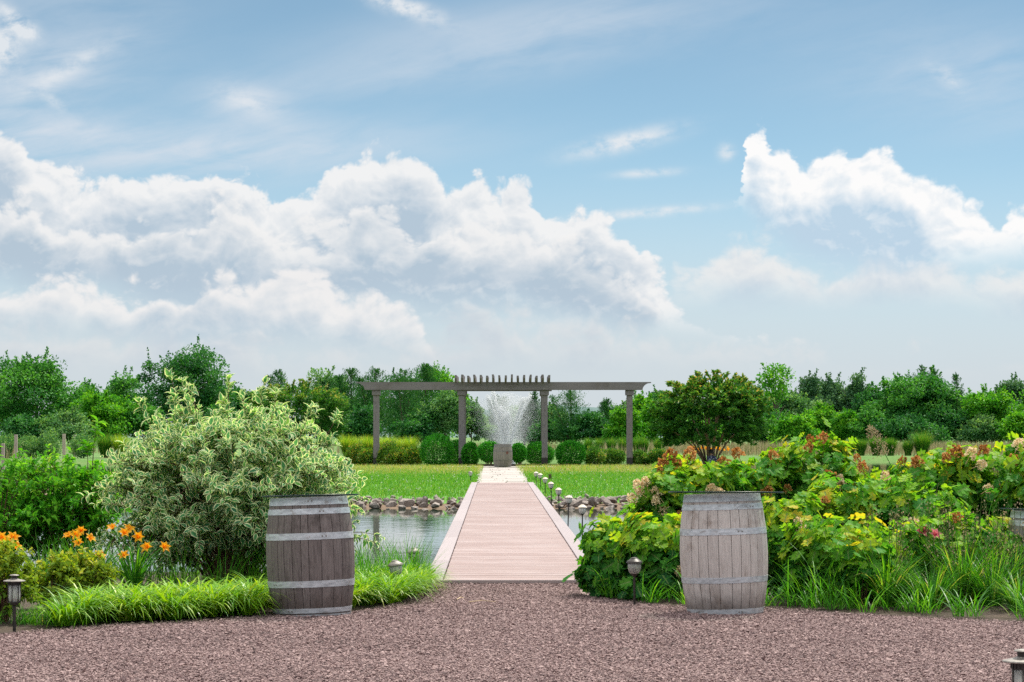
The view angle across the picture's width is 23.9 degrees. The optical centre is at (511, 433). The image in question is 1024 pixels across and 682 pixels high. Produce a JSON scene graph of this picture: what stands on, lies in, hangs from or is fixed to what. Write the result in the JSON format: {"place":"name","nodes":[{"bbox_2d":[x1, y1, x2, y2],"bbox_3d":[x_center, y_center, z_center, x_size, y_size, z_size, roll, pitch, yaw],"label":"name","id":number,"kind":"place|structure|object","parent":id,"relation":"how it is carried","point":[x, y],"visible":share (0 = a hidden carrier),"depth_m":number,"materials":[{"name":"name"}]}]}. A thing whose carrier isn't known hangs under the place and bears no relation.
{"place":"outdoors","nodes":[
{"label":"outdoors","id":0,"kind":"place"},
{"bbox_2d":[11,527,450,589],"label":"weedy grass","id":1,"kind":"structure","parent":0,"point":[358,560],"depth_m":22.00,"materials":[{"name":"green plant"}]},
{"bbox_2d":[41,463,925,508],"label":"lawn","id":2,"kind":"structure","parent":0,"point":[618,503],"depth_m":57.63,"materials":[{"name":"green plant"}]},
{"bbox_2d":[375,438,399,465],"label":"spirea shrub","id":3,"kind":"object","parent":2,"relation":"on","point":[386,449],"visible":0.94,"depth_m":107.59,"materials":[{"name":"green plant"}]},
{"bbox_2d":[417,433,454,465],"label":"boxwood shrub","id":4,"kind":"object","parent":2,"relation":"on","point":[447,456],"visible":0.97,"depth_m":106.14,"materials":[{"name":"green plant"}]},
{"bbox_2d":[460,441,478,465],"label":"boxwood shrub","id":5,"kind":"object","parent":2,"relation":"on","point":[470,456],"visible":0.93,"depth_m":106.36,"materials":[{"name":"green plant"}]},
{"bbox_2d":[476,440,496,465],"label":"boxwood shrub","id":6,"kind":"object","parent":2,"relation":"on","point":[484,450],"visible":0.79,"depth_m":104.75,"materials":[{"name":"green plant"}]},
{"bbox_2d":[356,374,650,465],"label":"pergola","id":7,"kind":"object","parent":2,"relation":"on","point":[462,387],"visible":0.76,"depth_m":107.73,"materials":[{"name":"grey wood"}]},
{"bbox_2d":[526,441,554,463],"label":"boxwood shrub","id":8,"kind":"object","parent":2,"relation":"on","point":[534,448],"visible":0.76,"depth_m":109.12,"materials":[{"name":"green plant"}]},
{"bbox_2d":[553,440,586,464],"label":"boxwood shrub","id":9,"kind":"object","parent":2,"relation":"on","point":[571,451],"visible":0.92,"depth_m":106.40,"materials":[{"name":"green plant"}]},
{"bbox_2d":[647,369,775,463],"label":"crape myrtle","id":10,"kind":"object","parent":2,"relation":"on","point":[672,425],"visible":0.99,"depth_m":102.90,"materials":[{"name":"green plant"}]},
{"bbox_2d":[452,466,542,482],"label":"stone path","id":11,"kind":"structure","parent":0,"point":[491,474],"depth_m":81.89,"materials":[{"name":"beige stone"}]},
{"bbox_2d":[493,444,511,466],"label":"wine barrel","id":12,"kind":"object","parent":11,"relation":"on","point":[502,455],"visible":1,"depth_m":102.26,"materials":[{"name":"wood"}]},
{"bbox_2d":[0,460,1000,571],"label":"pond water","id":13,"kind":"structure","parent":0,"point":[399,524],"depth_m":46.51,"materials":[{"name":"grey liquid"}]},
{"bbox_2d":[430,482,583,584],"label":"boardwalk","id":14,"kind":"structure","parent":13,"relation":"in","point":[512,532],"depth_m":31.79,"materials":[{"name":"brown wood"}]},
{"bbox_2d":[466,391,556,463],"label":"fountain","id":15,"kind":"object","parent":13,"relation":"on","point":[505,427],"visible":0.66,"depth_m":129.78,"materials":[{"name":"liquid"}]},
{"bbox_2d":[0,437,1006,463],"bbox_3d":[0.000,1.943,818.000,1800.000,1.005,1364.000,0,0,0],"label":"meadow","id":16,"kind":"structure","parent":0,"point":[82,460],"depth_m":156.23,"materials":[{"name":"green plant"}]},
{"bbox_2d":[0,412,57,442],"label":"bush","id":17,"kind":"object","parent":16,"relation":"on","point":[20,423],"visible":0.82,"depth_m":280.57,"materials":[{"name":"green plant"}]},
{"bbox_2d":[11,431,47,457],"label":"bush","id":18,"kind":"object","parent":16,"relation":"on","point":[27,443],"visible":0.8,"depth_m":143.72,"materials":[{"name":"green plant"}]},
{"bbox_2d":[0,346,97,441],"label":"broadleaf tree","id":19,"kind":"object","parent":16,"relation":"on","point":[34,379],"visible":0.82,"depth_m":300.65,"materials":[{"name":"green plant"}]},
{"bbox_2d":[36,429,66,457],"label":"bush","id":20,"kind":"object","parent":16,"relation":"on","point":[44,440],"visible":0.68,"depth_m":143.79,"materials":[{"name":"green plant"}]},
{"bbox_2d":[34,404,100,443],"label":"bush","id":21,"kind":"object","parent":16,"relation":"on","point":[70,424],"visible":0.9,"depth_m":281.16,"materials":[{"name":"green plant"}]},
{"bbox_2d":[66,430,97,457],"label":"bush","id":22,"kind":"object","parent":16,"relation":"on","point":[75,452],"visible":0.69,"depth_m":143.73,"materials":[{"name":"green plant"}]},
{"bbox_2d":[69,384,140,440],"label":"bushy tree","id":23,"kind":"object","parent":16,"relation":"on","point":[104,408],"visible":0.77,"depth_m":290.50,"materials":[{"name":"green plant"}]},
{"bbox_2d":[97,365,157,437],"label":"broadleaf tree","id":24,"kind":"object","parent":16,"relation":"on","point":[118,386],"visible":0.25,"depth_m":320.60,"materials":[{"name":"green plant"}]},
{"bbox_2d":[107,402,165,441],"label":"bush","id":25,"kind":"object","parent":16,"relation":"on","point":[141,418],"visible":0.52,"depth_m":292.11,"materials":[{"name":"green plant"}]},
{"bbox_2d":[124,334,242,423],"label":"broadleaf tree","id":26,"kind":"object","parent":16,"relation":"on","point":[195,366],"visible":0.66,"depth_m":312.18,"materials":[{"name":"green plant"}]},
{"bbox_2d":[247,377,351,453],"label":"crape myrtle","id":27,"kind":"object","parent":16,"relation":"on","point":[322,420],"visible":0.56,"depth_m":158.60,"materials":[{"name":"green plant"}]},
{"bbox_2d":[297,365,350,425],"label":"broadleaf tree","id":28,"kind":"object","parent":16,"relation":"on","point":[321,380],"visible":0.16,"depth_m":336.26,"materials":[{"name":"green plant"}]},
{"bbox_2d":[329,368,370,436],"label":"cedar tree","id":29,"kind":"object","parent":16,"relation":"on","point":[339,378],"visible":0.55,"depth_m":301.95,"materials":[{"name":"green plant"}]},
{"bbox_2d":[333,401,382,441],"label":"bush","id":30,"kind":"object","parent":16,"relation":"on","point":[360,424],"visible":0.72,"depth_m":285.89,"materials":[{"name":"green plant"}]},
{"bbox_2d":[344,367,395,440],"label":"cedar tree","id":31,"kind":"object","parent":16,"relation":"on","point":[366,397],"visible":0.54,"depth_m":298.86,"materials":[{"name":"green plant"}]},
{"bbox_2d":[379,368,430,441],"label":"cedar tree","id":32,"kind":"object","parent":16,"relation":"on","point":[404,407],"visible":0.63,"depth_m":294.80,"materials":[{"name":"green plant"}]},
{"bbox_2d":[385,404,442,441],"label":"bush","id":33,"kind":"object","parent":16,"relation":"on","point":[415,426],"visible":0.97,"depth_m":282.80,"materials":[{"name":"green plant"}]},
{"bbox_2d":[400,362,443,444],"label":"cedar tree","id":34,"kind":"object","parent":16,"relation":"on","point":[426,370],"visible":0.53,"depth_m":300.40,"materials":[{"name":"green plant"}]},
{"bbox_2d":[408,390,472,435],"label":"willow tree","id":35,"kind":"object","parent":16,"relation":"on","point":[447,406],"visible":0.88,"depth_m":284.40,"materials":[{"name":"green plant"}]},
{"bbox_2d":[413,360,469,437],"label":"broadleaf tree","id":36,"kind":"object","parent":16,"relation":"on","point":[445,377],"visible":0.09,"depth_m":339.12,"materials":[{"name":"green plant"}]},
{"bbox_2d":[455,396,497,440],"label":"willow tree","id":37,"kind":"object","parent":16,"relation":"on","point":[478,420],"visible":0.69,"depth_m":288.25,"materials":[{"name":"green plant"}]},
{"bbox_2d":[0,439,1019,457],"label":"meadow weeds","id":38,"kind":"object","parent":16,"relation":"on","point":[753,450],"visible":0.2,"depth_m":171.13,"materials":[{"name":"green plant"}]},
{"bbox_2d":[526,418,569,443],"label":"bush","id":39,"kind":"object","parent":16,"relation":"on","point":[536,433],"visible":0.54,"depth_m":294.50,"materials":[{"name":"green plant"}]},
{"bbox_2d":[538,390,592,443],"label":"cedar tree","id":40,"kind":"object","parent":16,"relation":"on","point":[570,395],"visible":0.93,"depth_m":292.15,"materials":[{"name":"green plant"}]},
{"bbox_2d":[557,408,610,441],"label":"bush","id":41,"kind":"object","parent":16,"relation":"on","point":[596,426],"visible":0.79,"depth_m":290.79,"materials":[{"name":"green plant"}]},
{"bbox_2d":[601,406,648,444],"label":"bush","id":42,"kind":"object","parent":16,"relation":"on","point":[616,426],"visible":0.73,"depth_m":288.07,"materials":[{"name":"green plant"}]},
{"bbox_2d":[638,397,662,444],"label":"bushy tree","id":43,"kind":"object","parent":16,"relation":"on","point":[645,416],"visible":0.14,"depth_m":294.51,"materials":[{"name":"green plant"}]},
{"bbox_2d":[755,362,795,419],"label":"sapling tree","id":44,"kind":"object","parent":16,"relation":"on","point":[771,384],"visible":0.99,"depth_m":291.82,"materials":[{"name":"green plant"}]},
{"bbox_2d":[766,410,820,443],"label":"bush","id":45,"kind":"object","parent":16,"relation":"on","point":[790,425],"visible":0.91,"depth_m":281.06,"materials":[{"name":"green plant"}]},
{"bbox_2d":[774,387,822,416],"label":"broadleaf tree","id":46,"kind":"object","parent":16,"relation":"on","point":[795,404],"visible":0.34,"depth_m":331.40,"materials":[{"name":"green plant"}]},
{"bbox_2d":[794,368,833,439],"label":"broadleaf tree","id":47,"kind":"object","parent":16,"relation":"on","point":[810,386],"visible":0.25,"depth_m":352.79,"materials":[{"name":"green plant"}]},
{"bbox_2d":[802,401,837,440],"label":"bush","id":48,"kind":"object","parent":16,"relation":"on","point":[820,410],"visible":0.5,"depth_m":293.02,"materials":[{"name":"green plant"}]},
{"bbox_2d":[817,371,848,415],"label":"broadleaf tree","id":49,"kind":"object","parent":16,"relation":"on","point":[832,388],"visible":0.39,"depth_m":362.67,"materials":[{"name":"green plant"}]},
{"bbox_2d":[826,406,860,440],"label":"bush","id":50,"kind":"object","parent":16,"relation":"on","point":[838,428],"visible":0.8,"depth_m":289.72,"materials":[{"name":"green plant"}]},
{"bbox_2d":[832,367,871,416],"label":"broadleaf tree","id":51,"kind":"object","parent":16,"relation":"on","point":[856,386],"visible":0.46,"depth_m":359.35,"materials":[{"name":"green plant"}]},
{"bbox_2d":[845,406,888,442],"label":"bush","id":52,"kind":"object","parent":16,"relation":"on","point":[860,427],"visible":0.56,"depth_m":286.72,"materials":[{"name":"green plant"}]},
{"bbox_2d":[859,376,924,434],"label":"broadleaf tree","id":53,"kind":"object","parent":16,"relation":"on","point":[876,405],"visible":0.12,"depth_m":305.55,"materials":[{"name":"green plant"}]},
{"bbox_2d":[868,409,951,443],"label":"bush","id":54,"kind":"object","parent":16,"relation":"on","point":[900,428],"visible":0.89,"depth_m":283.04,"materials":[{"name":"green plant"}]},
{"bbox_2d":[879,364,959,422],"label":"broadleaf tree","id":55,"kind":"object","parent":16,"relation":"on","point":[907,395],"visible":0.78,"depth_m":300.03,"materials":[{"name":"green plant"}]},
{"bbox_2d":[924,402,971,443],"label":"bush","id":56,"kind":"object","parent":16,"relation":"on","point":[949,419],"visible":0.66,"depth_m":294.39,"materials":[{"name":"green plant"}]},
{"bbox_2d":[953,412,1001,443],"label":"bush","id":57,"kind":"object","parent":16,"relation":"on","point":[980,428],"visible":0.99,"depth_m":291.37,"materials":[{"name":"green plant"}]},
{"bbox_2d":[958,383,1020,442],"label":"bushy tree","id":58,"kind":"object","parent":16,"relation":"on","point":[990,402],"visible":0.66,"depth_m":294.28,"materials":[{"name":"green plant"}]},
{"bbox_2d":[993,410,1023,441],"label":"bush","id":59,"kind":"object","parent":16,"relation":"on","point":[1014,422],"visible":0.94,"depth_m":287.85,"materials":[{"name":"green plant"}]},
{"bbox_2d":[994,372,1023,442],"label":"broadleaf tree","id":60,"kind":"object","parent":16,"relation":"on","point":[1016,386],"visible":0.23,"depth_m":355.82,"materials":[{"name":"green plant"}]},
{"bbox_2d":[0,582,1023,681],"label":"gravel ground","id":61,"kind":"structure","parent":0,"point":[925,648],"depth_m":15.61,"materials":[{"name":"brown gravel"}]},
{"bbox_2d":[0,571,436,634],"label":"planting bed","id":62,"kind":"object","parent":61,"relation":"on","point":[7,627],"visible":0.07,"depth_m":18.98,"materials":[{"name":"soil"}]},
{"bbox_2d":[3,574,24,631],"bbox_3d":[-3.643,1.245,17.700,0.162,0.430,0.162,0,0,0],"label":"path lamp","id":63,"kind":"object","parent":62,"relation":"on","point":[14,581],"visible":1,"depth_m":17.68,"materials":[{"name":"black metal"}]},
{"bbox_2d":[0,538,42,621],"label":"azalea bush","id":64,"kind":"object","parent":62,"relation":"on","point":[10,560],"visible":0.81,"depth_m":18.28,"materials":[{"name":"green plant"}]},
{"bbox_2d":[0,446,73,552],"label":"butterfly bush","id":65,"kind":"object","parent":62,"relation":"on","point":[17,520],"visible":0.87,"depth_m":23.85,"materials":[{"name":"green plant"}]},
{"bbox_2d":[0,602,94,625],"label":"weedy grass","id":66,"kind":"structure","parent":62,"relation":"on","point":[30,619],"depth_m":18.20,"materials":[{"name":"green plant"}]},
{"bbox_2d":[19,549,84,608],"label":"azalea bush","id":67,"kind":"object","parent":62,"relation":"on","point":[59,570],"visible":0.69,"depth_m":19.55,"materials":[{"name":"green plant"}]},
{"bbox_2d":[0,444,132,569],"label":"butterfly bush","id":68,"kind":"object","parent":62,"relation":"on","point":[66,520],"visible":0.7,"depth_m":24.01,"materials":[{"name":"green plant"}]},
{"bbox_2d":[48,545,123,601],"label":"azalea bush","id":69,"kind":"object","parent":62,"relation":"on","point":[103,572],"visible":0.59,"depth_m":19.92,"materials":[{"name":"green plant"}]},
{"bbox_2d":[46,526,128,576],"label":"daylily plant","id":70,"kind":"object","parent":62,"relation":"on","point":[77,533],"visible":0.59,"depth_m":21.06,"materials":[{"name":"orange plant"}]},
{"bbox_2d":[74,415,108,552],"bbox_3d":[-4.257,0.619,24.326,0.377,1.622,0.436,0,0,28],"label":"leafy sapling","id":71,"kind":"object","parent":62,"relation":"on","point":[89,446],"visible":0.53,"depth_m":24.28,"materials":[{"name":"green plant"}]},
{"bbox_2d":[92,523,180,592],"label":"daylily plant","id":72,"kind":"object","parent":62,"relation":"on","point":[135,575],"visible":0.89,"depth_m":20.92,"materials":[{"name":"orange plant"}]},
{"bbox_2d":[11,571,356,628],"bbox_3d":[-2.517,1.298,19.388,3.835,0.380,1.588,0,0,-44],"label":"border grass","id":73,"kind":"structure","parent":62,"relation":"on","point":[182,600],"depth_m":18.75,"materials":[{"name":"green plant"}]},
{"bbox_2d":[76,368,384,585],"bbox_3d":[-2.566,0.427,22.358,2.636,2.079,2.356,0,0,-26],"label":"variegated dogwood","id":74,"kind":"object","parent":62,"relation":"on","point":[196,492],"visible":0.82,"depth_m":21.83,"materials":[{"name":"green plant"}]},
{"bbox_2d":[266,496,354,616],"bbox_3d":[-1.626,0.995,19.510,0.712,0.967,0.713,-1,-1,-23],"label":"wine barrel","id":75,"kind":"object","parent":62,"relation":"on","point":[310,558],"visible":0.97,"depth_m":19.22,"materials":[{"name":"wood"}]},
{"bbox_2d":[352,558,453,606],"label":"border grass","id":76,"kind":"structure","parent":62,"relation":"on","point":[372,588],"depth_m":20.77,"materials":[{"name":"green plant"}]},
{"bbox_2d":[680,493,767,614],"bbox_3d":[1.722,0.973,19.667,0.714,0.967,0.713,-2,-1,15],"label":"wine barrel","id":77,"kind":"object","parent":61,"relation":"on","point":[723,553],"visible":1,"depth_m":19.37,"materials":[{"name":"wood"}]},
{"bbox_2d":[572,571,1023,622],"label":"planting bed","id":78,"kind":"object","parent":61,"relation":"on","point":[999,612],"visible":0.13,"depth_m":19.70,"materials":[{"name":"soil"}]},
{"bbox_2d":[562,507,638,596],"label":"oakleaf hydrangea","id":79,"kind":"object","parent":78,"relation":"on","point":[597,545],"visible":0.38,"depth_m":21.44,"materials":[{"name":"green plant"}]},
{"bbox_2d":[595,503,683,599],"bbox_3d":[1.242,1.058,21.223,1.030,0.922,0.824,0,0,0],"label":"oakleaf hydrangea","id":80,"kind":"object","parent":78,"relation":"on","point":[650,543],"visible":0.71,"depth_m":21.00,"materials":[{"name":"green plant"}]},
{"bbox_2d":[619,455,697,522],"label":"oakleaf hydrangea","id":81,"kind":"object","parent":78,"relation":"on","point":[654,496],"visible":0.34,"depth_m":23.03,"materials":[{"name":"green plant"}]},
{"bbox_2d":[636,446,752,506],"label":"oakleaf hydrangea","id":82,"kind":"object","parent":78,"relation":"on","point":[716,479],"visible":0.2,"depth_m":23.39,"materials":[{"name":"green plant"}]},
{"bbox_2d":[695,440,802,511],"bbox_3d":[2.393,0.742,23.904,1.227,1.382,0.912,0,0,0],"label":"oakleaf hydrangea","id":83,"kind":"object","parent":78,"relation":"on","point":[759,478],"visible":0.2,"depth_m":23.67,"materials":[{"name":"green plant"}]},
{"bbox_2d":[761,490,844,595],"bbox_3d":[2.467,1.002,21.320,1.059,1.020,0.840,0,0,0],"label":"oakleaf hydrangea","id":84,"kind":"object","parent":78,"relation":"on","point":[776,514],"visible":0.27,"depth_m":21.11,"materials":[{"name":"green plant"}]},
{"bbox_2d":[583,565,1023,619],"bbox_3d":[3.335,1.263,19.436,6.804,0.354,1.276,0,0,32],"label":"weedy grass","id":85,"kind":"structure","parent":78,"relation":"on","point":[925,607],"depth_m":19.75,"materials":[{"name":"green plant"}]},
{"bbox_2d":[766,416,871,511],"bbox_3d":[3.100,0.626,24.055,1.344,1.613,1.064,0,0,0],"label":"oakleaf hydrangea","id":86,"kind":"object","parent":78,"relation":"on","point":[829,458],"visible":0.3,"depth_m":23.90,"materials":[{"name":"green plant"}]},
{"bbox_2d":[773,510,890,601],"bbox_3d":[2.725,1.080,20.727,0.990,0.846,0.874,0,0,-33],"label":"oakleaf hydrangea","id":87,"kind":"object","parent":78,"relation":"on","point":[815,542],"visible":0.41,"depth_m":20.52,"materials":[{"name":"green plant"}]},
{"bbox_2d":[806,473,897,539],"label":"oakleaf hydrangea","id":88,"kind":"object","parent":78,"relation":"on","point":[847,504],"visible":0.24,"depth_m":22.09,"materials":[{"name":"green plant"}]},
{"bbox_2d":[831,512,904,603],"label":"oakleaf hydrangea","id":89,"kind":"object","parent":78,"relation":"on","point":[873,550],"visible":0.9,"depth_m":20.10,"materials":[{"name":"green plant"}]},
{"bbox_2d":[834,453,919,498],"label":"oakleaf hydrangea","id":90,"kind":"object","parent":78,"relation":"on","point":[853,473],"visible":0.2,"depth_m":23.75,"materials":[{"name":"green plant"}]},
{"bbox_2d":[840,545,935,606],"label":"grass tussock","id":91,"kind":"object","parent":78,"relation":"on","point":[887,578],"depth_m":19.88,"materials":[{"name":"green plant"}]},
{"bbox_2d":[769,518,1023,610],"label":"weedy grass","id":92,"kind":"structure","parent":78,"relation":"on","point":[810,590],"depth_m":20.01,"materials":[{"name":"green plant"}]},
{"bbox_2d":[851,513,957,600],"bbox_3d":[3.286,1.098,20.702,1.128,0.846,0.848,0,0,0],"label":"oakleaf hydrangea","id":93,"kind":"object","parent":78,"relation":"on","point":[914,533],"visible":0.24,"depth_m":20.50,"materials":[{"name":"green plant"}]},
{"bbox_2d":[876,473,970,532],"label":"oakleaf hydrangea","id":94,"kind":"object","parent":78,"relation":"on","point":[915,501],"visible":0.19,"depth_m":22.05,"materials":[{"name":"green plant"}]},
{"bbox_2d":[888,556,981,608],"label":"grass tussock","id":95,"kind":"object","parent":78,"relation":"on","point":[922,585],"depth_m":19.71,"materials":[{"name":"green plant"}]},
{"bbox_2d":[877,440,1001,512],"bbox_3d":[4.210,0.766,23.826,1.332,1.404,1.057,0,0,0],"label":"oakleaf hydrangea","id":96,"kind":"object","parent":78,"relation":"on","point":[937,472],"visible":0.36,"depth_m":23.52,"materials":[{"name":"green plant"}]},
{"bbox_2d":[863,495,1023,605],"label":"seed stalks","id":97,"kind":"object","parent":78,"relation":"on","point":[964,532],"visible":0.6,"depth_m":20.22,"materials":[{"name":"green plant"}]},
{"bbox_2d":[898,516,1020,603],"bbox_3d":[3.759,1.063,20.281,1.307,0.753,1.430,0,0,0],"label":"grass tussock","id":98,"kind":"object","parent":78,"relation":"on","point":[965,590],"depth_m":20.16,"materials":[{"name":"green plant"}]},
{"bbox_2d":[928,505,1023,596],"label":"oakleaf hydrangea","id":99,"kind":"object","parent":78,"relation":"on","point":[955,516],"visible":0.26,"depth_m":20.71,"materials":[{"name":"green plant"}]},
{"bbox_2d":[937,431,1023,528],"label":"oakleaf hydrangea","id":100,"kind":"object","parent":78,"relation":"on","point":[990,461],"visible":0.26,"depth_m":23.55,"materials":[{"name":"green plant"}]},
{"bbox_2d":[948,540,1023,605],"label":"grass tussock","id":101,"kind":"object","parent":78,"relation":"on","point":[986,583],"depth_m":19.90,"materials":[{"name":"green plant"}]},
{"bbox_2d":[984,442,1023,519],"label":"oakleaf hydrangea","id":102,"kind":"object","parent":78,"relation":"on","point":[1012,494],"visible":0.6,"depth_m":23.20,"materials":[{"name":"green plant"}]},
{"bbox_2d":[985,568,1023,610],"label":"grass tussock","id":103,"kind":"object","parent":78,"relation":"on","point":[1012,602],"depth_m":19.45,"materials":[{"name":"green plant"}]},
{"bbox_2d":[1002,649,1023,681],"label":"path lamp","id":104,"kind":"object","parent":61,"relation":"on","point":[1017,665],"visible":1,"depth_m":9.62,"materials":[{"name":"black metal"}]},
{"bbox_2d":[0,0,1023,416],"label":"sky","id":105,"kind":"structure","parent":0,"point":[656,192],"materials":[{"name":"blue"}]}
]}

